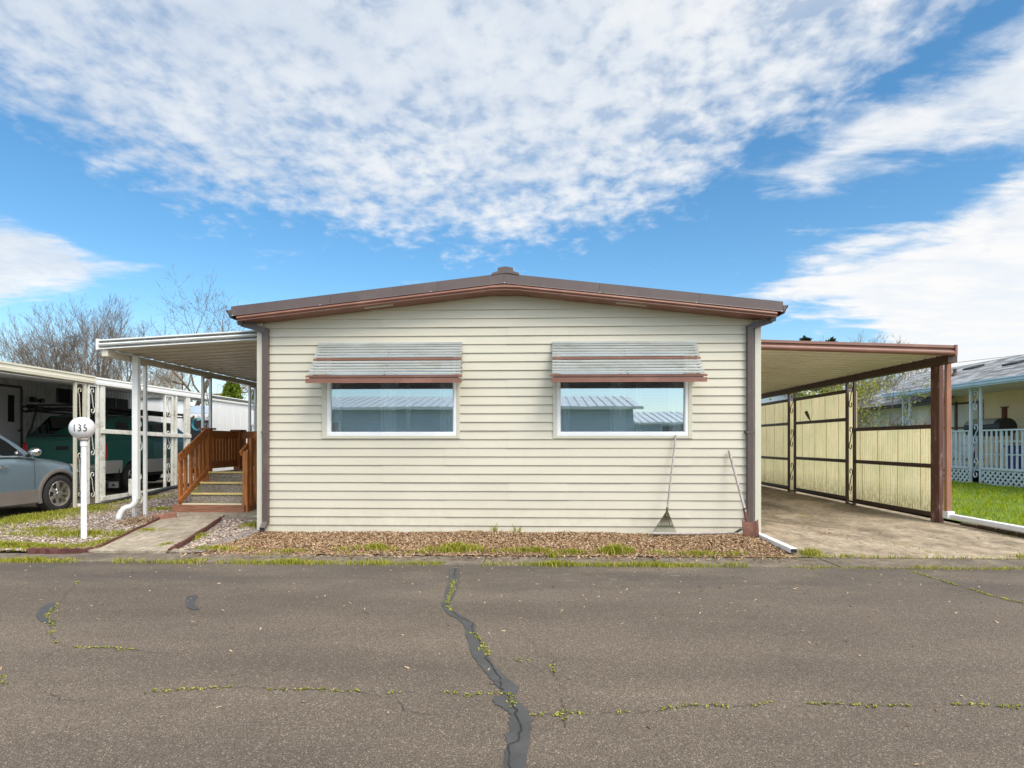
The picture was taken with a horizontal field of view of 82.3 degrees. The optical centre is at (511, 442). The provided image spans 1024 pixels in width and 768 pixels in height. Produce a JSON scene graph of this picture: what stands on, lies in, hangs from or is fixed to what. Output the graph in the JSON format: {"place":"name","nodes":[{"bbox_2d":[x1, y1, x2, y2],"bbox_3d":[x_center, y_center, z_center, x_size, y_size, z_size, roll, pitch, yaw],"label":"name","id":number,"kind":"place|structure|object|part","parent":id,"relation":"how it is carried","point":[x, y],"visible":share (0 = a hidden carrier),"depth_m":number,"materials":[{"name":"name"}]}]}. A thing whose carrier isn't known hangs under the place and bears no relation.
{"place":"outdoors","nodes":[
{"label":"outdoors","id":0,"kind":"place"},
{"bbox_2d":[0,474,198,518],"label":"neighbour driveway","id":1,"kind":"structure","parent":0,"point":[16,510],"depth_m":13.99,"materials":[{"name":"concrete"}]},
{"bbox_2d":[0,435,80,511],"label":"parked car","id":2,"kind":"object","parent":1,"relation":"on","point":[44,485],"visible":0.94,"depth_m":10.90,"materials":[{"name":"blue metal"}]},
{"bbox_3d":[-9.093,-0.027,10.336,0.122,0.525,0.920,0,0,4],"label":"side window","id":3,"kind":"part","parent":2,"relation":"part of","materials":[{"name":"black glass"}]},
{"bbox_2d":[0,372,131,485],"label":"mobile home","id":4,"kind":"object","parent":1,"relation":"on","point":[15,420],"visible":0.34,"depth_m":15.81,"materials":[{"name":"grey metal"}]},
{"bbox_2d":[0,384,22,448],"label":"door","id":5,"kind":"structure","parent":4,"relation":"in","point":[11,399],"depth_m":15.25,"materials":[{"name":"white metal"}]},
{"bbox_2d":[56,388,81,403],"bbox_3d":[-12.986,-1.350,17.189,0.045,0.420,0.950,0,0,2],"label":"window","id":6,"kind":"structure","parent":4,"relation":"in","point":[65,396],"depth_m":17.06,"materials":[{"name":"black glass"}]},
{"bbox_2d":[105,397,127,407],"bbox_3d":[-12.920,-1.215,19.063,0.045,0.450,1.200,0,0,2],"label":"window","id":7,"kind":"structure","parent":4,"relation":"in","point":[112,402],"depth_m":19.11,"materials":[{"name":"black glass"}]},
{"bbox_2d":[21,404,193,489],"bbox_3d":[-11.214,0.161,17.571,2.048,2.264,6.002,0,0,2],"label":"pickup truck","id":8,"kind":"object","parent":1,"relation":"on","point":[51,437],"visible":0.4,"depth_m":15.24,"materials":[{"name":"green paint"}]},
{"bbox_3d":[-10.344,-0.337,17.041,0.125,0.415,0.440,0,0,2],"label":"side window","id":9,"kind":"part","parent":8,"relation":"part of","materials":[{"name":"black glass"}]},
{"bbox_3d":[-10.311,-0.337,17.971,0.125,0.415,1.220,0,0,2],"label":"side window","id":10,"kind":"part","parent":8,"relation":"part of","materials":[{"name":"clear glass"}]},
{"bbox_2d":[0,361,253,507],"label":"carport","id":11,"kind":"object","parent":1,"relation":"on","point":[87,384],"visible":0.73,"depth_m":12.17,"materials":[{"name":"white metal"}]},
{"bbox_2d":[191,418,200,430],"bbox_3d":[-8.595,-0.500,16.030,0.353,0.355,0.091,0,0,2],"label":"hose coil","id":12,"kind":"object","parent":11,"relation":"hanging from","point":[192,425],"visible":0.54,"depth_m":16.00,"materials":[{"name":"teal plastic"}]},
{"bbox_2d":[77,483,199,507],"bbox_3d":[-8.176,1.165,13.595,0.417,0.369,4.193,0,0,9],"label":"edging","id":13,"kind":"object","parent":1,"relation":"on","point":[160,490],"visible":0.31,"depth_m":13.13,"materials":[{"name":"black metal"}]},
{"bbox_2d":[140,395,192,477],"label":"garden shed","id":14,"kind":"structure","parent":1,"relation":"on","point":[154,403],"depth_m":21.09,"materials":[{"name":"white plastic"}]},
{"bbox_2d":[190,406,208,416],"bbox_3d":[-11.720,-1.202,22.552,1.654,0.484,0.548,0,0,2],"label":"window awning","id":15,"kind":"object","parent":14,"relation":"attached to","point":[195,411],"depth_m":22.42,"materials":[{"name":"white plastic"}]},
{"bbox_2d":[190,420,208,439],"bbox_3d":[-11.703,0.160,24.473,6.900,2.200,0.100,0,0,2],"label":"back fence","id":16,"kind":"object","parent":1,"relation":"on","point":[193,432],"depth_m":24.48,"materials":[{"name":"black metal"}]},
{"bbox_2d":[89,509,256,552],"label":"front path","id":17,"kind":"structure","parent":0,"point":[184,525],"depth_m":8.27,"materials":[{"name":"concrete"}]},
{"bbox_2d":[27,517,159,553],"bbox_3d":[-5.493,1.301,8.306,0.743,0.188,2.390,0,0,2],"label":"garden edging","id":18,"kind":"object","parent":17,"relation":"on","point":[45,550],"visible":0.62,"depth_m":7.14,"materials":[{"name":"brown wood"}]},
{"bbox_2d":[168,516,221,549],"bbox_3d":[-4.469,1.302,8.379,0.055,0.186,2.569,0,0,-14],"label":"garden edging","id":19,"kind":"object","parent":17,"relation":"on","point":[182,543],"visible":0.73,"depth_m":7.99,"materials":[{"name":"brown wood"}]},
{"bbox_2d":[172,427,256,511],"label":"wooden steps","id":20,"kind":"structure","parent":17,"relation":"on","point":[235,490],"depth_m":10.82,"materials":[{"name":"wood"}]},
{"bbox_2d":[0,484,960,557],"bbox_3d":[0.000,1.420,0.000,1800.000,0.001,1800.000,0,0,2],"label":"ground","id":21,"kind":"structure","parent":0,"point":[952,521],"depth_m":7.64,"materials":[{"name":"grey concrete"}]},
{"bbox_2d":[0,316,99,371],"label":"bare tree","id":22,"kind":"object","parent":21,"relation":"on","point":[6,343],"visible":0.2,"depth_m":41.71,"materials":[{"name":"brown plant"}]},
{"bbox_2d":[0,294,134,377],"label":"bare tree","id":23,"kind":"object","parent":21,"relation":"on","point":[55,355],"visible":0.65,"depth_m":41.74,"materials":[{"name":"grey plant"}]},
{"bbox_2d":[56,292,150,378],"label":"bare tree","id":24,"kind":"object","parent":21,"relation":"on","point":[94,341],"visible":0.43,"depth_m":42.76,"materials":[{"name":"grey plant"}]},
{"bbox_2d":[56,297,177,387],"bbox_3d":[-26.473,-4.124,40.499,6.071,11.033,7.511,0,0,2],"label":"bare tree","id":25,"kind":"object","parent":21,"relation":"on","point":[118,372],"visible":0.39,"depth_m":39.81,"materials":[{"name":"brown plant"}]},
{"bbox_2d":[0,488,258,552],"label":"garden bed","id":26,"kind":"object","parent":21,"relation":"on","point":[250,531],"visible":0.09,"depth_m":9.05,"materials":[{"name":"gravel"},{"name":"grass"}]},
{"bbox_2d":[68,417,95,539],"bbox_3d":[-5.917,0.544,8.059,0.304,1.792,0.310,0,0,2],"label":"globe lamp","id":27,"kind":"object","parent":26,"relation":"on","point":[82,429],"visible":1,"depth_m":8.03,"materials":[{"name":"white plastic"}]},
{"bbox_2d":[92,515,151,527],"bbox_3d":[-6.038,1.245,9.362,1.045,0.160,0.856,0,0,-29],"label":"dead plant","id":28,"kind":"object","parent":26,"relation":"on","point":[134,520],"visible":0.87,"depth_m":9.31,"materials":[{"name":"brown plant"}]},
{"bbox_2d":[0,487,256,551],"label":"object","id":29,"kind":"object","parent":26,"relation":"on","point":[192,545],"visible":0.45,"depth_m":9.02,"materials":[{"name":"grey gravel"}]},
{"bbox_2d":[152,512,176,519],"bbox_3d":[-5.712,1.218,9.630,0.110,0.123,0.343,0,0,45],"label":"edging brick","id":30,"kind":"object","parent":26,"relation":"on","point":[166,515],"visible":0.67,"depth_m":9.60,"materials":[{"name":"brick"}]},
{"bbox_2d":[96,330,256,519],"bbox_3d":[-4.954,-0.215,14.979,2.789,3.090,11.737,0,0,2],"label":"porch canopy","id":31,"kind":"object","parent":26,"relation":"on","point":[232,354],"visible":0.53,"depth_m":9.84,"materials":[{"name":"white metal"}]},
{"bbox_2d":[212,396,253,470],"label":"screen wall","id":32,"kind":"structure","parent":26,"relation":"on","point":[228,416],"depth_m":17.31,"materials":[{"name":"white plastic"}]},
{"bbox_2d":[71,263,252,419],"bbox_3d":[-17.101,-4.359,33.094,13.130,11.562,7.977,0,0,-22],"label":"bare tree","id":33,"kind":"object","parent":21,"relation":"on","point":[198,403],"visible":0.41,"depth_m":32.52,"materials":[{"name":"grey plant"}]},
{"bbox_2d":[123,361,200,391],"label":"bare tree","id":34,"kind":"object","parent":21,"relation":"on","point":[171,380],"visible":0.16,"depth_m":44.54,"materials":[{"name":"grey plant"}]},
{"bbox_2d":[116,369,220,405],"bbox_3d":[-22.580,-2.047,38.394,7.681,6.987,6.256,0,0,-24],"label":"bare tree","id":35,"kind":"object","parent":21,"relation":"on","point":[172,378],"visible":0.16,"depth_m":37.56,"materials":[{"name":"brown plant"}]},
{"bbox_2d":[190,402,208,419],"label":"distant house","id":36,"kind":"structure","parent":21,"relation":"on","point":[193,404],"depth_m":34.67,"materials":[{"name":"white"}]},
{"bbox_2d":[205,379,252,419],"bbox_3d":[-16.516,-1.422,35.066,5.384,5.636,3.936,0,0,45],"label":"bare tree","id":37,"kind":"object","parent":21,"relation":"on","point":[242,394],"visible":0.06,"depth_m":35.58,"materials":[{"name":"grey plant"}]},
{"bbox_2d":[220,376,242,398],"bbox_3d":[-13.619,-0.932,28.485,1.615,4.630,1.637,0,0,-33],"label":"evergreen tree","id":38,"kind":"object","parent":21,"relation":"on","point":[232,390],"visible":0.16,"depth_m":28.25,"materials":[{"name":"green plant"}]},
{"bbox_2d":[180,530,799,562],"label":"bark mulch","id":39,"kind":"object","parent":21,"relation":"on","point":[702,542],"visible":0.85,"depth_m":7.76,"materials":[{"name":"brown wood"}]},
{"bbox_2d":[226,266,787,533],"bbox_3d":[0.141,-0.573,16.229,8.010,3.865,16.152,0,0,2],"label":"mobile home","id":40,"kind":"object","parent":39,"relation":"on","point":[504,398],"visible":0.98,"depth_m":8.60,"materials":[{"name":"beige plastic"}]},
{"bbox_2d":[322,349,459,438],"bbox_3d":[-1.793,-0.725,8.723,2.057,1.330,0.139,0,0,2],"label":"window","id":41,"kind":"structure","parent":40,"relation":"in","point":[332,394],"depth_m":8.76,"materials":[{"name":"white plastic"}]},
{"bbox_2d":[553,348,691,438],"bbox_3d":[1.611,-0.725,8.604,2.020,1.330,0.139,0,0,2],"label":"window","id":42,"kind":"structure","parent":40,"relation":"in","point":[680,393],"depth_m":8.64,"materials":[{"name":"white plastic"}]},
{"bbox_2d":[650,435,676,536],"bbox_3d":[2.214,0.619,8.268,0.518,1.463,0.222,0,0,-32],"label":"leaf rake","id":43,"kind":"object","parent":39,"relation":"on","point":[665,517],"visible":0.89,"depth_m":8.27,"materials":[{"name":"green metal"}]},
{"bbox_2d":[651,528,742,534],"bbox_3d":[2.601,1.255,8.218,1.304,0.085,0.115,0,0,-4],"label":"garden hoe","id":44,"kind":"object","parent":39,"relation":"on","point":[682,533],"visible":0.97,"depth_m":8.24,"materials":[{"name":"wood"}]},
{"bbox_2d":[728,450,758,537],"bbox_3d":[3.248,0.709,8.232,0.222,1.202,0.503,0,0,-6],"label":"shovel","id":45,"kind":"object","parent":39,"relation":"on","point":[750,529],"visible":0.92,"depth_m":8.05,"materials":[{"name":"metal"}]},
{"bbox_2d":[0,485,1023,714],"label":"grass","id":46,"kind":"structure","parent":21,"relation":"on","point":[619,549],"depth_m":7.14,"materials":[{"name":"green plant"}]},
{"bbox_2d":[799,335,817,391],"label":"conifer tree","id":47,"kind":"object","parent":21,"relation":"on","point":[804,338],"visible":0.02,"depth_m":60.65,"materials":[{"name":"green plant"}]},
{"bbox_2d":[818,337,843,393],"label":"conifer tree","id":48,"kind":"object","parent":21,"relation":"on","point":[832,339],"visible":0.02,"depth_m":59.66,"materials":[{"name":"green plant"}]},
{"bbox_2d":[820,331,909,389],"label":"bare tree","id":49,"kind":"object","parent":21,"relation":"on","point":[872,342],"visible":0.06,"depth_m":42.90,"materials":[{"name":"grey plant"}]},
{"bbox_2d":[821,342,918,395],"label":"bare tree","id":50,"kind":"object","parent":21,"relation":"on","point":[888,379],"visible":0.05,"depth_m":45.73,"materials":[{"name":"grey plant"}]},
{"bbox_2d":[78,557,921,568],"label":"strip soil","id":51,"kind":"structure","parent":0,"point":[509,565],"depth_m":6.50,"materials":[{"name":"brown soil"}]},
{"bbox_2d":[0,522,1022,764],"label":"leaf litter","id":52,"kind":"object","parent":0,"point":[829,533],"visible":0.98,"depth_m":5.29,"materials":[{"name":"brown plant"}]},
{"bbox_2d":[0,562,1023,767],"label":"road","id":53,"kind":"structure","parent":0,"point":[971,650],"depth_m":3.56,"materials":[{"name":"grey asphalt"}]},
{"bbox_2d":[37,565,533,767],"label":"crack sealer","id":54,"kind":"object","parent":53,"relation":"on","point":[519,750],"visible":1,"depth_m":3.26,"materials":[{"name":"black asphalt"}]},
{"bbox_2d":[0,568,1018,767],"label":"road cracks","id":55,"kind":"object","parent":53,"relation":"on","point":[486,693],"visible":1,"depth_m":3.17,"materials":[{"name":"black asphalt"}]},
{"bbox_2d":[0,567,1023,719],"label":"crack moss","id":56,"kind":"object","parent":53,"relation":"on","point":[664,708],"visible":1,"depth_m":3.20,"materials":[{"name":"green plant"}]},
{"bbox_2d":[0,553,1023,568],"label":"gutter strip","id":57,"kind":"object","parent":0,"point":[473,560],"visible":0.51,"depth_m":6.73,"materials":[{"name":"concrete"}]},
{"bbox_2d":[0,0,1023,403],"label":"sky","id":58,"kind":"structure","parent":0,"point":[856,166],"materials":[{"name":"blue"}]},
{"bbox_2d":[761,484,1023,558],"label":"driveway","id":59,"kind":"structure","parent":0,"point":[781,511],"depth_m":8.71,"materials":[{"name":"concrete"}]},
{"bbox_2d":[759,532,796,552],"bbox_3d":[3.406,1.288,7.711,0.085,0.090,1.351,0,0,2],"label":"drain outlet","id":60,"kind":"object","parent":59,"relation":"on","point":[783,545],"visible":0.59,"depth_m":7.40,"materials":[{"name":"white plastic"}]},
{"bbox_2d":[761,339,957,522],"bbox_3d":[5.546,-0.151,14.258,3.550,3.022,9.945,0,0,2],"label":"carport","id":61,"kind":"object","parent":59,"relation":"on","point":[830,449],"visible":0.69,"depth_m":11.53,"materials":[{"name":"beige wood"}]},
{"bbox_2d":[795,557,1023,559],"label":"driveway joint","id":62,"kind":"object","parent":59,"relation":"on","point":[896,558],"visible":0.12,"depth_m":6.87,"materials":[{"name":"concrete"}]},
{"bbox_2d":[960,522,1023,537],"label":"edging wall","id":63,"kind":"structure","parent":59,"relation":"on","point":[997,530],"depth_m":8.77,"materials":[{"name":"concrete"}]},
{"bbox_2d":[942,511,1023,532],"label":"drain gutter","id":64,"kind":"object","parent":63,"relation":"on","point":[954,516],"visible":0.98,"depth_m":8.86,"materials":[{"name":"white plastic"}]},
{"bbox_2d":[917,416,930,424],"bbox_3d":[12.391,0.175,18.206,1.132,2.070,0.064,0,0,13],"label":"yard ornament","id":65,"kind":"object","parent":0,"point":[928,421],"visible":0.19,"depth_m":18.08,"materials":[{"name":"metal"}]},
{"bbox_2d":[945,481,1023,525],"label":"lawn","id":66,"kind":"structure","parent":0,"point":[985,498],"depth_m":11.93,"materials":[{"name":"green plant"}]},
{"bbox_2d":[761,390,817,403],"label":"neighbour house","id":67,"kind":"structure","parent":66,"relation":"on","point":[775,398],"depth_m":31.47,"materials":[{"name":"white plastic"}]},
{"bbox_2d":[769,379,876,426],"bbox_3d":[14.284,-1.270,26.940,5.798,5.180,6.050,0,0,45],"label":"garden shrub","id":68,"kind":"object","parent":66,"relation":"on","point":[813,392],"visible":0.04,"depth_m":26.04,"materials":[{"name":"green plant"}]},
{"bbox_2d":[805,376,899,398],"bbox_3d":[16.916,-1.819,28.443,5.289,6.281,5.500,0,0,2],"label":"garden shrub","id":69,"kind":"object","parent":66,"relation":"on","point":[871,386],"visible":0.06,"depth_m":29.38,"materials":[{"name":"green plant"}]},
{"bbox_2d":[819,380,895,396],"bbox_3d":[17.853,-1.134,29.681,3.851,5.012,4.786,0,0,2],"label":"bare tree","id":70,"kind":"object","parent":66,"relation":"on","point":[864,388],"visible":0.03,"depth_m":29.59,"materials":[{"name":"grey plant"}]},
{"bbox_2d":[819,370,930,427],"bbox_3d":[10.273,-0.651,17.387,3.447,3.934,3.218,0,0,2],"label":"garden shrub","id":71,"kind":"object","parent":66,"relation":"on","point":[861,410],"visible":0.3,"depth_m":17.13,"materials":[{"name":"green plant"}]},
{"bbox_2d":[856,368,928,390],"bbox_3d":[22.489,-1.780,33.480,7.499,6.319,5.488,0,0,2],"label":"bare tree","id":72,"kind":"object","parent":66,"relation":"on","point":[895,378],"visible":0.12,"depth_m":33.24,"materials":[{"name":"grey plant"}]},
{"bbox_2d":[857,397,930,427],"bbox_3d":[9.910,-0.022,15.777,2.679,2.678,1.602,0,0,2],"label":"garden shrub","id":73,"kind":"object","parent":66,"relation":"on","point":[894,415],"visible":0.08,"depth_m":15.56,"materials":[{"name":"green plant"}]},
{"bbox_2d":[857,355,1023,487],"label":"neighbour house","id":74,"kind":"structure","parent":66,"relation":"on","point":[980,391],"depth_m":18.15,"materials":[{"name":"beige"}]},
{"bbox_2d":[880,410,917,426],"bbox_3d":[15.844,-0.100,24.037,0.030,2.320,2.450,0,0,2],"label":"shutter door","id":75,"kind":"structure","parent":74,"relation":"in","point":[893,417],"depth_m":24.18,"materials":[{"name":"grey"}]},
{"bbox_2d":[951,400,978,460],"bbox_3d":[15.723,-0.415,20.734,0.080,2.050,2.500,0,0,2],"label":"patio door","id":76,"kind":"structure","parent":74,"relation":"in","point":[959,411],"depth_m":20.48,"materials":[{"name":"grey metal"}]},
{"bbox_2d":[953,435,977,465],"bbox_3d":[14.260,0.239,18.489,0.612,1.001,0.490,0,0,2],"label":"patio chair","id":77,"kind":"object","parent":74,"relation":"on","point":[976,437],"visible":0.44,"depth_m":18.31,"materials":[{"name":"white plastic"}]},
{"bbox_2d":[964,406,1016,467],"bbox_3d":[14.565,-0.165,17.953,0.682,1.810,1.440,0,0,2],"label":"smoker grill","id":78,"kind":"object","parent":74,"relation":"on","point":[1004,421],"visible":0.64,"depth_m":17.38,"materials":[{"name":"black metal"}]},
{"bbox_2d":[1004,446,1020,468],"bbox_3d":[14.073,0.410,16.169,0.480,0.660,0.640,0,0,2],"label":"storage bin","id":79,"kind":"object","parent":74,"relation":"on","point":[1009,458],"visible":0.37,"depth_m":16.18,"materials":[{"name":"plastic"}]}
]}

